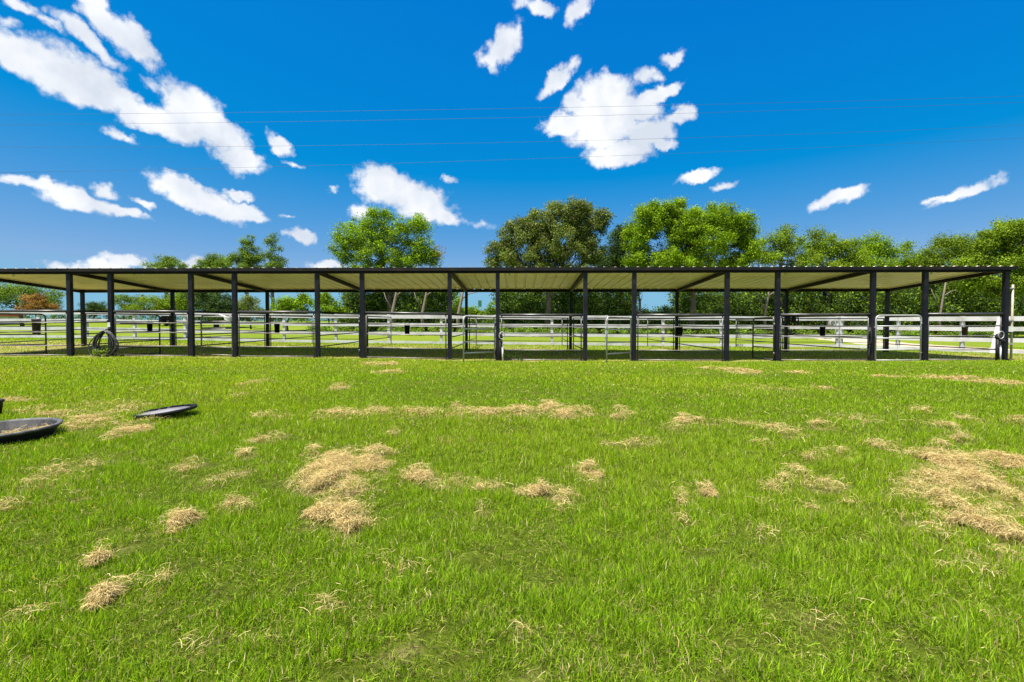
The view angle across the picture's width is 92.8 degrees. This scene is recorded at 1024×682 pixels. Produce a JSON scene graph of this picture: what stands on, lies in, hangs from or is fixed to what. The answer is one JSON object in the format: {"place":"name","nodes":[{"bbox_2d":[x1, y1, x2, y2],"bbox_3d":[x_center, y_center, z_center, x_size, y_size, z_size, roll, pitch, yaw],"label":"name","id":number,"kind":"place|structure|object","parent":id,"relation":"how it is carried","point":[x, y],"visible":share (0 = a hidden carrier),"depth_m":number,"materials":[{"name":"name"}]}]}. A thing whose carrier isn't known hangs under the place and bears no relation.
{"place":"outdoors","nodes":[
{"label":"outdoors","id":0,"kind":"place"},
{"bbox_2d":[31,317,40,333],"bbox_3d":[-17.466,-0.572,17.905,0.324,0.616,0.223,0,1,0],"label":"feed bucket","id":1,"kind":"object","parent":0,"point":[36,327],"visible":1,"depth_m":17.83,"materials":[{"name":"plastic"}]},
{"bbox_2d":[0,96,1012,114],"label":"power line","id":2,"kind":"object","parent":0,"point":[501,108],"visible":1,"depth_m":33.61,"materials":[{"name":"grey metal"}]},
{"bbox_2d":[6,138,1012,172],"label":"power line","id":3,"kind":"object","parent":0,"point":[509,159],"visible":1,"depth_m":34.88,"materials":[{"name":"grey metal"}]},
{"bbox_2d":[0,321,1023,681],"bbox_3d":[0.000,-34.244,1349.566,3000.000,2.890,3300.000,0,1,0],"label":"ground","id":4,"kind":"structure","parent":0,"point":[442,637],"depth_m":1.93,"materials":[{"name":"green plant"}]},
{"bbox_2d":[0,314,27,323],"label":"shed","id":5,"kind":"structure","parent":4,"relation":"on","point":[4,316],"depth_m":55.13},
{"bbox_2d":[0,417,62,444],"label":"feed trough","id":6,"kind":"object","parent":4,"relation":"on","point":[23,435],"visible":0.94,"depth_m":3.74,"materials":[{"name":"black rubber"}]},
{"bbox_2d":[0,282,65,326],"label":"broadleaf tree","id":7,"kind":"object","parent":4,"relation":"on","point":[9,293],"visible":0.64,"depth_m":49.43,"materials":[{"name":"green plant"}]},
{"bbox_2d":[0,310,67,355],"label":"pipe panel","id":8,"kind":"object","parent":4,"relation":"on","point":[36,332],"visible":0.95,"depth_m":13.77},
{"bbox_2d":[12,290,62,316],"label":"rusty bush","id":9,"kind":"object","parent":4,"relation":"on","point":[35,304],"visible":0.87,"depth_m":43.56,"materials":[{"name":"brown plant"}]},
{"bbox_2d":[76,301,107,318],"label":"broadleaf tree","id":10,"kind":"object","parent":4,"relation":"on","point":[95,306],"visible":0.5,"depth_m":65.17,"materials":[{"name":"green plant"}]},
{"bbox_2d":[82,547,117,568],"bbox_3d":[-1.451,0.768,1.709,0.096,0.098,0.107,0,1,12],"label":"hay pile","id":11,"kind":"object","parent":4,"relation":"on","point":[97,556],"visible":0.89,"depth_m":1.70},
{"bbox_2d":[73,578,128,615],"bbox_3d":[-1.227,0.774,1.471,0.114,0.094,0.164,-1,2,-21],"label":"hay pile","id":12,"kind":"object","parent":4,"relation":"on","point":[103,590],"visible":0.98,"depth_m":1.46,"materials":[{"name":"plant"}]},
{"bbox_2d":[92,348,110,356],"bbox_3d":[-11.317,0.315,13.448,0.520,0.260,0.283,0,1,0],"label":"weed clump","id":13,"kind":"object","parent":4,"relation":"on","point":[100,352],"visible":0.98,"depth_m":13.41,"materials":[{"name":"green plant"}]},
{"bbox_2d":[107,293,145,324],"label":"broadleaf tree","id":14,"kind":"object","parent":4,"relation":"on","point":[120,298],"visible":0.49,"depth_m":55.80,"materials":[{"name":"green plant"}]},
{"bbox_2d":[84,313,170,345],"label":"pipe panel","id":15,"kind":"object","parent":4,"relation":"on","point":[86,328],"visible":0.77,"depth_m":17.95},
{"bbox_2d":[112,423,155,433],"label":"hay pile","id":16,"kind":"object","parent":4,"relation":"on","point":[143,426],"visible":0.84,"depth_m":3.84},
{"bbox_2d":[113,310,188,355],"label":"pipe panel","id":17,"kind":"object","parent":4,"relation":"on","point":[150,311],"visible":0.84,"depth_m":13.71,"materials":[{"name":"metal"}]},
{"bbox_2d":[121,293,201,325],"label":"broadleaf tree","id":18,"kind":"object","parent":4,"relation":"on","point":[156,303],"visible":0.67,"depth_m":50.90,"materials":[{"name":"green plant"}]},
{"bbox_2d":[132,404,196,417],"bbox_3d":[-3.265,0.658,4.598,0.519,0.090,0.468,0,1,0],"label":"trough lid","id":19,"kind":"object","parent":4,"relation":"on","point":[162,411],"visible":0.93,"depth_m":4.57,"materials":[{"name":"grey metal"}]},
{"bbox_2d":[140,253,188,294],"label":"tree","id":20,"kind":"object","parent":4,"relation":"on","point":[169,262],"visible":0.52,"depth_m":61.31,"materials":[{"name":"green plant"}]},
{"bbox_2d":[162,506,207,533],"bbox_3d":[-1.370,0.754,2.028,0.150,0.115,0.208,0,1,-17],"label":"hay pile","id":21,"kind":"object","parent":4,"relation":"on","point":[190,514],"visible":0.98,"depth_m":2.01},
{"bbox_2d":[192,252,233,267],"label":"broadleaf tree","id":22,"kind":"object","parent":4,"relation":"on","point":[212,261],"visible":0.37,"depth_m":59.05,"materials":[{"name":"green plant"}]},
{"bbox_2d":[177,293,250,327],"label":"broadleaf tree","id":23,"kind":"object","parent":4,"relation":"on","point":[211,302],"visible":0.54,"depth_m":47.08,"materials":[{"name":"green plant"}]},
{"bbox_2d":[174,314,265,347],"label":"pipe panel","id":24,"kind":"object","parent":4,"relation":"on","point":[176,337],"visible":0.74,"depth_m":17.89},
{"bbox_2d":[222,496,244,509],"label":"hay pile","id":25,"kind":"object","parent":4,"relation":"on","point":[235,499],"visible":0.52,"depth_m":2.21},
{"bbox_2d":[223,234,265,321],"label":"tree","id":26,"kind":"object","parent":4,"relation":"on","point":[249,259],"visible":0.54,"depth_m":57.37,"materials":[{"name":"green plant"}]},
{"bbox_2d":[238,293,264,328],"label":"broadleaf tree","id":27,"kind":"object","parent":4,"relation":"on","point":[249,303],"visible":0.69,"depth_m":44.59,"materials":[{"name":"green plant"}]},
{"bbox_2d":[256,232,289,321],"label":"tree","id":28,"kind":"object","parent":4,"relation":"on","point":[273,262],"visible":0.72,"depth_m":56.62,"materials":[{"name":"green plant"}]},
{"bbox_2d":[237,311,314,356],"bbox_3d":[-6.599,-0.185,13.662,2.193,1.337,0.072,0,1,1],"label":"pipe panel","id":29,"kind":"object","parent":4,"relation":"on","point":[239,332],"visible":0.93,"depth_m":13.64,"materials":[{"name":"metal"}]},
{"bbox_2d":[269,292,314,329],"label":"leafy bush","id":30,"kind":"object","parent":4,"relation":"on","point":[286,303],"visible":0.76,"depth_m":41.54,"materials":[{"name":"green plant"}]},
{"bbox_2d":[269,315,358,347],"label":"pipe panel","id":31,"kind":"object","parent":4,"relation":"on","point":[310,331],"visible":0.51,"depth_m":17.82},
{"bbox_2d":[300,499,354,523],"bbox_3d":[-0.808,0.755,2.149,0.245,0.105,0.218,0,1,0],"label":"hay pile","id":32,"kind":"object","parent":4,"relation":"on","point":[321,510],"visible":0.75,"depth_m":2.11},
{"bbox_2d":[310,292,349,322],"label":"leafy bush","id":33,"kind":"object","parent":4,"relation":"on","point":[329,306],"visible":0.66,"depth_m":41.68,"materials":[{"name":"green plant"}]},
{"bbox_2d":[300,451,362,481],"bbox_3d":[-1.023,0.724,2.858,0.415,0.131,0.481,0,1,-14],"label":"hay pile","id":34,"kind":"object","parent":4,"relation":"on","point":[342,459],"visible":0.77,"depth_m":2.78,"materials":[{"name":"plant"}]},
{"bbox_2d":[332,511,362,533],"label":"hay pile","id":35,"kind":"object","parent":4,"relation":"on","point":[343,518],"visible":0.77,"depth_m":2.00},
{"bbox_2d":[352,453,398,473],"bbox_3d":[-0.861,0.723,2.909,0.352,0.120,0.297,1,2,35],"label":"hay pile","id":36,"kind":"object","parent":4,"relation":"on","point":[371,460],"visible":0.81,"depth_m":2.85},
{"bbox_2d":[327,205,446,328],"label":"broadleaf tree","id":37,"kind":"object","parent":4,"relation":"on","point":[348,243],"visible":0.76,"depth_m":43.19,"materials":[{"name":"green plant"}]},
{"bbox_2d":[384,292,401,329],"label":"bare tree","id":38,"kind":"object","parent":4,"relation":"on","point":[394,304],"visible":0.46,"depth_m":41.83,"materials":[{"name":"brown plant"}]},
{"bbox_2d":[364,311,446,359],"bbox_3d":[-2.953,-0.145,13.595,2.307,1.367,0.072,0,1,1],"label":"pipe panel","id":39,"kind":"object","parent":4,"relation":"on","point":[405,313],"visible":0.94,"depth_m":13.58,"materials":[{"name":"metal"}]},
{"bbox_2d":[406,468,431,480],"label":"hay pile","id":40,"kind":"object","parent":4,"relation":"on","point":[418,470],"visible":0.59,"depth_m":2.65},
{"bbox_2d":[0,312,838,346],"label":"board fence","id":41,"kind":"object","parent":4,"relation":"on","point":[184,323],"visible":0.45,"depth_m":22.59,"materials":[{"name":"wood"}]},
{"bbox_2d":[414,292,431,331],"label":"bare tree","id":42,"kind":"object","parent":4,"relation":"on","point":[424,304],"visible":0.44,"depth_m":42.34,"materials":[{"name":"brown plant"}]},
{"bbox_2d":[452,292,476,330],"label":"bare tree","id":43,"kind":"object","parent":4,"relation":"on","point":[459,308],"visible":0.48,"depth_m":40.84,"materials":[{"name":"brown plant"}]},
{"bbox_2d":[452,296,495,327],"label":"leafy bush","id":44,"kind":"object","parent":4,"relation":"on","point":[473,310],"visible":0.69,"depth_m":43.61,"materials":[{"name":"green plant"}]},
{"bbox_2d":[498,332,504,360],"bbox_3d":[-0.292,0.171,13.363,0.154,0.860,0.227,-1,2,-44],"label":"yard hydrant","id":45,"kind":"object","parent":4,"relation":"on","point":[500,337],"visible":0.92,"depth_m":13.38,"materials":[{"name":"silver metal"}]},
{"bbox_2d":[0,266,1018,360],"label":"horse shelter","id":46,"kind":"object","parent":4,"relation":"on","point":[727,280],"visible":0.94,"depth_m":14.61,"materials":[{"name":"black paint"}]},
{"bbox_2d":[0,313,46,353],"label":"stall gate","id":47,"kind":"structure","parent":46,"relation":"attached to","point":[45,334],"depth_m":14.36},
{"bbox_2d":[0,320,81,342],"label":"partition panel","id":48,"kind":"object","parent":46,"relation":"attached to","point":[37,331],"visible":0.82,"depth_m":16.24,"materials":[{"name":"black paint"}]},
{"bbox_2d":[88,328,118,355],"bbox_3d":[-11.292,0.030,13.540,0.826,0.783,0.295,0,1,0],"label":"coiled hose","id":49,"kind":"object","parent":46,"relation":"hanging from","point":[113,341],"visible":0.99,"depth_m":13.47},
{"bbox_2d":[74,310,171,345],"bbox_3d":[-12.466,-0.463,15.854,0.066,1.106,4.021,0,1,0],"label":"partition panel","id":50,"kind":"object","parent":46,"relation":"attached to","point":[93,311],"visible":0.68,"depth_m":14.71,"materials":[{"name":"black paint"}]},
{"bbox_2d":[106,313,160,354],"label":"stall gate","id":51,"kind":"structure","parent":46,"relation":"attached to","point":[159,339],"depth_m":14.44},
{"bbox_2d":[160,316,173,325],"bbox_3d":[-12.032,-0.710,16.988,0.492,0.344,0.121,0,1,0],"label":"halter","id":52,"kind":"object","parent":46,"relation":"hanging from","point":[163,319],"visible":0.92,"depth_m":16.97,"materials":[{"name":"black"}]},
{"bbox_2d":[200,315,232,355],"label":"stall gate","id":53,"kind":"structure","parent":46,"relation":"attached to","point":[201,328],"depth_m":13.91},
{"bbox_2d":[195,311,266,345],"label":"partition panel","id":54,"kind":"object","parent":46,"relation":"attached to","point":[226,322],"visible":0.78,"depth_m":15.06,"materials":[{"name":"black paint"}]},
{"bbox_2d":[271,316,312,342],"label":"partition panel","id":55,"kind":"object","parent":46,"relation":"attached to","point":[298,330],"visible":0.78,"depth_m":20.44,"materials":[{"name":"black paint"}]},
{"bbox_2d":[320,311,359,346],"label":"partition panel","id":56,"kind":"object","parent":46,"relation":"attached to","point":[323,312],"visible":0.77,"depth_m":15.19,"materials":[{"name":"black paint"}]},
{"bbox_2d":[358,315,367,356],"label":"stall gate","id":57,"kind":"structure","parent":46,"relation":"attached to","point":[365,335],"depth_m":13.61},
{"bbox_2d":[368,316,391,343],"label":"partition panel","id":58,"kind":"object","parent":46,"relation":"attached to","point":[379,331],"visible":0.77,"depth_m":19.92,"materials":[{"name":"grey metal"}]},
{"bbox_2d":[452,313,466,347],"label":"partition panel","id":59,"kind":"object","parent":46,"relation":"attached to","point":[458,325],"visible":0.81,"depth_m":15.36,"materials":[{"name":"grey metal"}]},
{"bbox_2d":[462,315,495,362],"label":"stall gate","id":60,"kind":"structure","parent":46,"relation":"attached to","point":[494,352],"depth_m":13.00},
{"bbox_2d":[605,316,631,362],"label":"stall gate","id":61,"kind":"structure","parent":46,"relation":"attached to","point":[630,341],"depth_m":13.02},
{"bbox_2d":[647,319,674,345],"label":"partition panel","id":62,"kind":"object","parent":46,"relation":"attached to","point":[654,332],"visible":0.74,"depth_m":20.38,"materials":[{"name":"grey metal"}]},
{"bbox_2d":[677,316,723,349],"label":"partition panel","id":63,"kind":"object","parent":46,"relation":"attached to","point":[691,335],"visible":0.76,"depth_m":15.69,"materials":[{"name":"black paint"}]},
{"bbox_2d":[735,319,772,342],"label":"partition panel","id":64,"kind":"object","parent":46,"relation":"attached to","point":[736,325],"visible":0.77,"depth_m":20.38,"materials":[{"name":"grey metal"}]},
{"bbox_2d":[752,317,774,359],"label":"stall gate","id":65,"kind":"structure","parent":46,"relation":"attached to","point":[773,336],"depth_m":14.00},
{"bbox_2d":[780,313,870,360],"bbox_3d":[8.573,-0.096,13.383,2.440,1.334,0.072,0,1,1],"label":"pipe panel","id":66,"kind":"object","parent":46,"relation":"attached to","point":[825,314],"visible":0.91,"depth_m":13.36,"materials":[{"name":"metal"}]},
{"bbox_2d":[786,316,866,348],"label":"partition panel","id":67,"kind":"object","parent":46,"relation":"attached to","point":[812,335],"visible":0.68,"depth_m":15.77,"materials":[{"name":"black paint"}]},
{"bbox_2d":[782,316,799,325],"bbox_3d":[9.711,-0.683,16.988,0.622,0.387,0.120,0,1,0],"label":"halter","id":68,"kind":"object","parent":67,"relation":"hanging from","point":[791,320],"visible":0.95,"depth_m":16.97,"materials":[{"name":"black"}]},
{"bbox_2d":[868,327,871,360],"bbox_3d":[9.752,0.086,13.292,0.079,0.923,0.131,1,2,40],"label":"rope coil","id":69,"kind":"object","parent":46,"relation":"hanging from","point":[869,341],"visible":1,"depth_m":13.29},
{"bbox_2d":[874,315,922,360],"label":"stall gate","id":70,"kind":"structure","parent":46,"relation":"attached to","point":[920,337],"depth_m":13.30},
{"bbox_2d":[888,315,994,348],"bbox_3d":[13.420,-0.325,15.378,0.060,1.044,4.020,0,1,0],"label":"partition panel","id":71,"kind":"object","parent":46,"relation":"attached to","point":[943,336],"visible":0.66,"depth_m":14.96,"materials":[{"name":"black paint"}]},
{"bbox_2d":[1008,285,1014,359],"bbox_3d":[13.553,-0.474,13.245,0.150,2.115,0.095,0,1,0],"label":"electric conduit","id":72,"kind":"object","parent":46,"relation":"attached to","point":[1011,327],"visible":0.88,"depth_m":13.25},
{"bbox_2d":[0,357,1023,675],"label":"hay clippings","id":73,"kind":"object","parent":4,"relation":"on","point":[940,475],"visible":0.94,"depth_m":2.64,"materials":[{"name":"plant"}]},
{"bbox_2d":[0,392,1023,681],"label":"lawn thatch","id":74,"kind":"object","parent":4,"relation":"on","point":[492,578],"visible":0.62,"depth_m":1.49,"materials":[{"name":"plant"}]},
{"bbox_2d":[468,317,568,349],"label":"pipe panel","id":75,"kind":"object","parent":4,"relation":"on","point":[567,333],"visible":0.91,"depth_m":17.68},
{"bbox_2d":[23,281,1023,333],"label":"undergrowth","id":76,"kind":"object","parent":4,"relation":"on","point":[905,302],"visible":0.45,"depth_m":44.11,"materials":[{"name":"green plant"}]},
{"bbox_2d":[524,483,549,498],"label":"hay pile","id":77,"kind":"object","parent":4,"relation":"on","point":[541,491],"visible":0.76,"depth_m":2.40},
{"bbox_2d":[500,314,582,360],"bbox_3d":[0.815,-0.094,13.527,2.281,1.332,0.072,0,1,1],"label":"pipe panel","id":78,"kind":"object","parent":4,"relation":"on","point":[581,336],"visible":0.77,"depth_m":13.51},
{"bbox_2d":[537,403,557,411],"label":"hay pile","id":79,"kind":"object","parent":4,"relation":"on","point":[544,405],"visible":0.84,"depth_m":4.82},
{"bbox_2d":[480,195,616,332],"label":"oak tree","id":80,"kind":"object","parent":4,"relation":"on","point":[577,220],"visible":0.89,"depth_m":40.90,"materials":[{"name":"green plant"}]},
{"bbox_2d":[579,468,604,479],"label":"hay pile","id":81,"kind":"object","parent":4,"relation":"on","point":[596,473],"visible":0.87,"depth_m":2.69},
{"bbox_2d":[595,219,634,328],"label":"broadleaf tree","id":82,"kind":"object","parent":4,"relation":"on","point":[615,253],"visible":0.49,"depth_m":45.31,"materials":[{"name":"green plant"}]},
{"bbox_2d":[572,318,674,351],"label":"pipe panel","id":83,"kind":"object","parent":4,"relation":"on","point":[573,341],"visible":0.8,"depth_m":17.63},
{"bbox_2d":[629,292,641,323],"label":"broadleaf tree","id":84,"kind":"object","parent":4,"relation":"on","point":[639,302],"visible":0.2,"depth_m":42.93,"materials":[{"name":"plant"}]},
{"bbox_2d":[636,304,674,332],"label":"leafy bush","id":85,"kind":"object","parent":4,"relation":"on","point":[664,309],"visible":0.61,"depth_m":43.60,"materials":[{"name":"green plant"}]},
{"bbox_2d":[305,322,1023,339],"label":"tall weeds","id":86,"kind":"object","parent":4,"relation":"on","point":[517,329],"visible":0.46,"depth_m":38.50,"materials":[{"name":"green plant"}]},
{"bbox_2d":[636,314,724,360],"bbox_3d":[4.639,-0.089,13.456,2.401,1.326,0.072,0,1,1],"label":"pipe panel","id":87,"kind":"object","parent":4,"relation":"on","point":[638,326],"visible":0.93,"depth_m":13.44,"materials":[{"name":"metal"}]},
{"bbox_2d":[672,415,694,424],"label":"hay pile","id":88,"kind":"object","parent":4,"relation":"on","point":[679,419],"visible":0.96,"depth_m":4.27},
{"bbox_2d":[618,195,766,333],"bbox_3d":[14.569,-6.116,39.937,12.131,11.606,6.979,0,1,0],"label":"broadleaf tree","id":89,"kind":"object","parent":4,"relation":"on","point":[678,222],"visible":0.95,"depth_m":38.79,"materials":[{"name":"green plant"}]},
{"bbox_2d":[700,487,719,499],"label":"hay pile","id":90,"kind":"object","parent":4,"relation":"on","point":[711,491],"visible":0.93,"depth_m":2.40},
{"bbox_2d":[678,318,783,349],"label":"pipe panel","id":91,"kind":"object","parent":4,"relation":"on","point":[679,341],"visible":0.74,"depth_m":17.54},
{"bbox_2d":[757,292,773,332],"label":"bare tree","id":92,"kind":"object","parent":4,"relation":"on","point":[766,306],"visible":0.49,"depth_m":41.34,"materials":[{"name":"brown plant"}]},
{"bbox_2d":[744,223,826,331],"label":"broadleaf tree","id":93,"kind":"object","parent":4,"relation":"on","point":[777,255],"visible":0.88,"depth_m":43.30,"materials":[{"name":"green plant"}]},
{"bbox_2d":[788,318,884,351],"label":"pipe panel","id":94,"kind":"object","parent":4,"relation":"on","point":[883,334],"visible":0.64,"depth_m":17.48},
{"bbox_2d":[792,224,881,333],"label":"broadleaf tree","id":95,"kind":"object","parent":4,"relation":"on","point":[836,249],"visible":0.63,"depth_m":45.22,"materials":[{"name":"green plant"}]},
{"bbox_2d":[823,316,866,333],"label":"box trailer","id":96,"kind":"object","parent":4,"relation":"on","point":[832,323],"visible":0.25,"depth_m":44.99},
{"bbox_2d":[854,229,932,331],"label":"broadleaf tree","id":97,"kind":"object","parent":4,"relation":"on","point":[877,249],"visible":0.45,"depth_m":47.09,"materials":[{"name":"green plant"}]},
{"bbox_2d":[839,316,1023,353],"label":"board fence","id":98,"kind":"object","parent":4,"relation":"on","point":[960,340],"visible":0.54,"depth_m":18.89,"materials":[{"name":"wood"}]},
{"bbox_2d":[902,231,974,326],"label":"broadleaf tree","id":99,"kind":"object","parent":4,"relation":"on","point":[947,248],"visible":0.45,"depth_m":45.21,"materials":[{"name":"green plant"}]},
{"bbox_2d":[931,282,954,334],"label":"bare tree","id":100,"kind":"object","parent":4,"relation":"on","point":[941,307],"visible":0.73,"depth_m":40.88,"materials":[{"name":"brown plant"}]},
{"bbox_2d":[912,451,979,471],"bbox_3d":[2.683,0.744,3.002,0.259,0.109,0.503,0,1,17],"label":"hay pile","id":101,"kind":"object","parent":4,"relation":"on","point":[930,454],"visible":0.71,"depth_m":2.98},
{"bbox_2d":[927,313,1003,359],"bbox_3d":[12.345,-0.107,13.313,2.020,1.333,0.072,0,1,1],"label":"pipe panel","id":102,"kind":"object","parent":4,"relation":"on","point":[939,314],"visible":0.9,"depth_m":13.30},
{"bbox_2d":[934,510,1021,541],"bbox_3d":[1.924,0.761,2.000,0.142,0.111,0.341,-1,2,-36],"label":"hay pile","id":103,"kind":"object","parent":4,"relation":"on","point":[973,518],"visible":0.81,"depth_m":1.99,"materials":[{"name":"plant"}]},
{"bbox_2d":[947,216,1023,337],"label":"broadleaf tree","id":104,"kind":"object","parent":4,"relation":"on","point":[1004,240],"visible":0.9,"depth_m":37.26,"materials":[{"name":"green plant"}]},
{"bbox_2d":[956,449,1023,469],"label":"hay pile","id":105,"kind":"object","parent":4,"relation":"on","point":[1007,463],"visible":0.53,"depth_m":2.95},
{"bbox_2d":[990,317,999,352],"bbox_3d":[17.411,-0.191,17.526,0.966,1.376,0.127,-1,2,-32],"label":"loose board","id":106,"kind":"object","parent":4,"relation":"on","point":[997,329],"visible":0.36,"depth_m":17.55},
{"bbox_2d":[995,331,1005,360],"bbox_3d":[13.127,0.158,13.107,0.154,0.860,0.227,-1,2,-44],"label":"yard hydrant","id":107,"kind":"object","parent":4,"relation":"on","point":[998,348],"visible":0.96,"depth_m":13.12,"materials":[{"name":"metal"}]},
{"bbox_2d":[0,0,1023,320],"label":"sky","id":108,"kind":"structure","parent":0,"point":[76,69],"materials":[{"name":"blue"}]},
{"bbox_2d":[11,102,1017,124],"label":"power line","id":109,"kind":"object","parent":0,"point":[470,118],"visible":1,"depth_m":34.02,"materials":[{"name":"grey metal"}]},
{"bbox_2d":[209,125,1020,146],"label":"power line","id":110,"kind":"object","parent":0,"point":[591,140],"visible":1,"depth_m":34.45,"materials":[{"name":"grey metal"}]},
{"bbox_2d":[769,329,1020,349],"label":"driveway","id":111,"kind":"structure","parent":0,"point":[864,341],"depth_m":30.49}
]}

